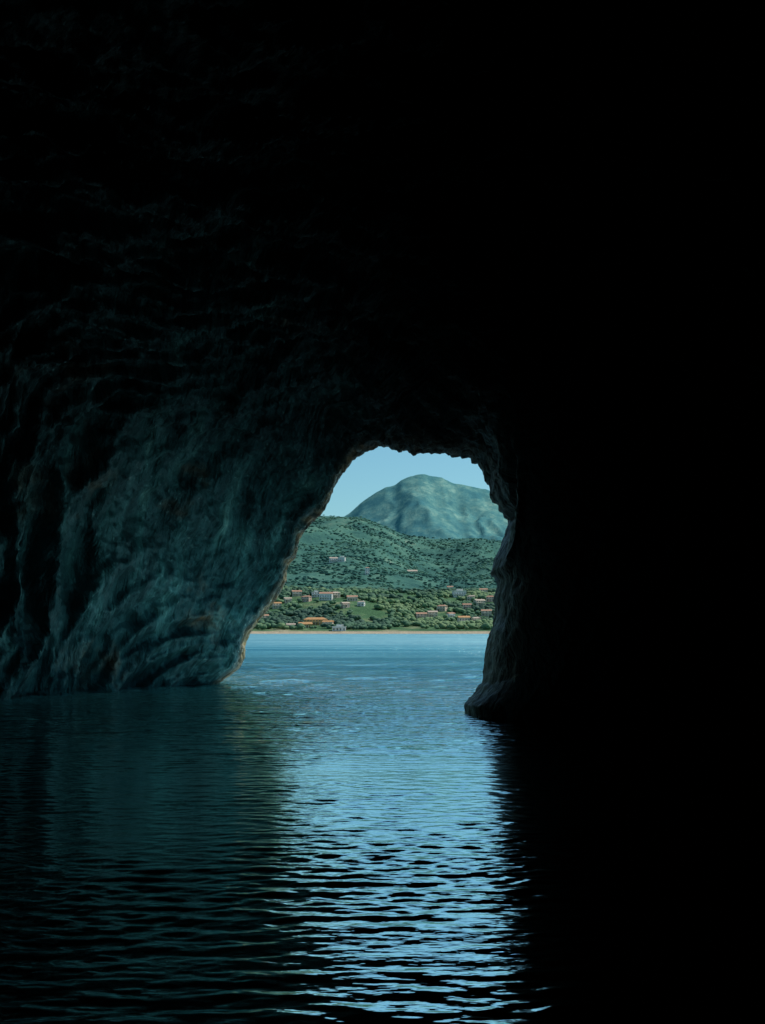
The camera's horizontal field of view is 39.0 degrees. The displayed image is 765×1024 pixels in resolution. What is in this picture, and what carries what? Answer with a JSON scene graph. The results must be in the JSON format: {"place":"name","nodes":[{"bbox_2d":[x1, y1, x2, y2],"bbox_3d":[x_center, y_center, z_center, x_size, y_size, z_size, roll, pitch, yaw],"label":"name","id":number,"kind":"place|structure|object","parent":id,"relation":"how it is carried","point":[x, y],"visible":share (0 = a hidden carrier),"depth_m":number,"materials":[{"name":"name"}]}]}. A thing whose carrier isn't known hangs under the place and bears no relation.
{"place":"outdoors","nodes":[
{"label":"outdoors","id":0,"kind":"place"},
{"bbox_2d":[250,516,501,633],"bbox_3d":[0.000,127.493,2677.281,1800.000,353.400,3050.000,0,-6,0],"label":"coastal hills","id":1,"kind":"structure","parent":0,"point":[317,537],"depth_m":2225.59,"materials":[{"name":"green plant"}]},
{"bbox_2d":[272,602,281,608],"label":"villa","id":2,"kind":"object","parent":1,"relation":"on","point":[276,605],"visible":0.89,"depth_m":1446.23,"materials":[{"name":"beige paint"}]},
{"bbox_2d":[283,597,291,602],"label":"villa","id":3,"kind":"object","parent":1,"relation":"on","point":[287,599],"visible":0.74,"depth_m":1475.02,"materials":[{"name":"beige paint"}]},
{"bbox_2d":[291,590,301,595],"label":"villa","id":4,"kind":"object","parent":1,"relation":"on","point":[296,592],"visible":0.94,"depth_m":1508.08,"materials":[{"name":"beige paint"}]},
{"bbox_2d":[298,621,312,627],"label":"villa","id":5,"kind":"object","parent":1,"relation":"on","point":[307,624],"visible":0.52,"depth_m":1261.89,"materials":[{"name":"paint"}]},
{"bbox_2d":[301,595,311,601],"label":"villa","id":6,"kind":"object","parent":1,"relation":"on","point":[306,598],"visible":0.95,"depth_m":1472.15,"materials":[{"name":"beige paint"}]},
{"bbox_2d":[303,617,327,624],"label":"villa","id":7,"kind":"object","parent":1,"relation":"on","point":[316,620],"visible":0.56,"depth_m":1293.07,"materials":[{"name":"tile"}]},
{"bbox_2d":[312,590,318,596],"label":"villa","id":8,"kind":"object","parent":1,"relation":"on","point":[315,593],"visible":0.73,"depth_m":1496.24,"materials":[{"name":"white paint"}]},
{"bbox_2d":[319,591,332,600],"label":"villa","id":9,"kind":"object","parent":1,"relation":"on","point":[327,596],"visible":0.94,"depth_m":1473.33,"materials":[{"name":"white paint"}]},
{"bbox_2d":[322,620,333,623],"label":"villa","id":10,"kind":"object","parent":1,"relation":"on","point":[328,621],"visible":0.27,"depth_m":1277.54,"materials":[{"name":"beige paint"}]},
{"bbox_2d":[329,557,337,562],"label":"villa","id":11,"kind":"object","parent":1,"relation":"on","point":[333,559],"visible":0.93,"depth_m":2163.69,"materials":[{"name":"white paint"}]},
{"bbox_2d":[333,591,339,598],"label":"villa","id":12,"kind":"object","parent":1,"relation":"on","point":[336,594],"visible":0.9,"depth_m":1490.07,"materials":[{"name":"beige paint"}]},
{"bbox_2d":[332,624,346,630],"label":"villa","id":13,"kind":"object","parent":1,"relation":"on","point":[338,627],"visible":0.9,"depth_m":1209.38,"materials":[{"name":"white paint"}]},
{"bbox_2d":[338,556,345,561],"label":"villa","id":14,"kind":"object","parent":1,"relation":"on","point":[341,559],"visible":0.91,"depth_m":2152.78,"materials":[{"name":"white paint"}]},
{"bbox_2d":[340,601,349,607],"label":"villa","id":15,"kind":"object","parent":1,"relation":"on","point":[346,604],"visible":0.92,"depth_m":1405.01,"materials":[{"name":"beige paint"}]},
{"bbox_2d":[346,595,357,600],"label":"villa","id":16,"kind":"object","parent":1,"relation":"on","point":[352,597],"visible":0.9,"depth_m":1462.00,"materials":[{"name":"beige paint"}]},
{"bbox_2d":[357,600,364,605],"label":"villa","id":17,"kind":"object","parent":1,"relation":"on","point":[360,603],"visible":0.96,"depth_m":1417.89,"materials":[{"name":"white paint"}]},
{"bbox_2d":[365,567,369,574],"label":"villa","id":18,"kind":"object","parent":1,"relation":"on","point":[367,570],"visible":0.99,"depth_m":2016.92,"materials":[{"name":"white paint"}]},
{"bbox_2d":[254,585,495,629],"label":"pine wood","id":19,"kind":"object","parent":1,"relation":"on","point":[431,599],"visible":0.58,"depth_m":1397.65,"materials":[{"name":"green plant"}]},
{"bbox_2d":[284,515,500,592],"bbox_3d":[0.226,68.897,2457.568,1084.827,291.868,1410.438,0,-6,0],"label":"hill scrub","id":20,"kind":"object","parent":1,"relation":"on","point":[322,556],"visible":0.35,"depth_m":2282.23,"materials":[{"name":"green plant"}]},
{"bbox_2d":[415,612,426,618],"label":"villa","id":21,"kind":"object","parent":1,"relation":"on","point":[421,614],"visible":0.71,"depth_m":1364.26,"materials":[{"name":"beige paint"}]},
{"bbox_2d":[427,610,437,616],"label":"villa","id":22,"kind":"object","parent":1,"relation":"on","point":[434,613],"visible":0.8,"depth_m":1373.72,"materials":[{"name":"beige paint"}]},
{"bbox_2d":[436,604,446,610],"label":"villa","id":23,"kind":"object","parent":1,"relation":"on","point":[441,607],"visible":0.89,"depth_m":1422.54,"materials":[{"name":"beige paint"}]},
{"bbox_2d":[445,612,455,616],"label":"villa","id":24,"kind":"object","parent":1,"relation":"on","point":[450,614],"visible":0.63,"depth_m":1368.49,"materials":[{"name":"white paint"}]},
{"bbox_2d":[452,589,465,596],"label":"villa","id":25,"kind":"object","parent":1,"relation":"on","point":[459,592],"visible":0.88,"depth_m":1586.91,"materials":[{"name":"white paint"}]},
{"bbox_2d":[457,615,469,621],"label":"villa","id":26,"kind":"object","parent":1,"relation":"on","point":[462,618],"visible":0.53,"depth_m":1310.29,"materials":[{"name":"orange paint"}]},
{"bbox_2d":[462,603,471,608],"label":"villa","id":27,"kind":"object","parent":1,"relation":"on","point":[466,605],"visible":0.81,"depth_m":1440.60,"materials":[{"name":"beige paint"}]},
{"bbox_2d":[467,595,474,600],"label":"villa","id":28,"kind":"object","parent":1,"relation":"on","point":[469,597],"visible":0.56,"depth_m":1532.31,"materials":[{"name":"beige paint"}]},
{"bbox_2d":[473,599,485,605],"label":"villa","id":29,"kind":"object","parent":1,"relation":"on","point":[478,602],"visible":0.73,"depth_m":1467.52,"materials":[{"name":"beige paint"}]},
{"bbox_2d":[481,609,491,615],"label":"villa","id":30,"kind":"object","parent":1,"relation":"on","point":[486,612],"visible":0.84,"depth_m":1388.46,"materials":[{"name":"beige paint"}]},
{"bbox_2d":[486,595,493,601],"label":"villa","id":31,"kind":"object","parent":1,"relation":"on","point":[489,598],"visible":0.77,"depth_m":1483.72,"materials":[{"name":"pink paint"}]},
{"bbox_2d":[0,634,764,1023],"bbox_3d":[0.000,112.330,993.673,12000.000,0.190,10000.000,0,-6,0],"label":"sea","id":32,"kind":"structure","parent":0,"point":[330,828],"depth_m":9.71,"materials":[{"name":"liquid"}]},
{"bbox_2d":[0,0,764,743],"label":"sea cave","id":33,"kind":"structure","parent":32,"relation":"in","point":[270,270],"depth_m":25.12},
{"bbox_2d":[321,446,489,516],"label":"sky","id":34,"kind":"structure","parent":0,"point":[379,468],"materials":[{"name":"blue"}]},
{"bbox_2d":[344,474,507,540],"bbox_3d":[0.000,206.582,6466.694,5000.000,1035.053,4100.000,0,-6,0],"label":"mountain","id":35,"kind":"structure","parent":0,"point":[426,506],"depth_m":6585.52,"materials":[{"name":"teal stone"}]}
]}

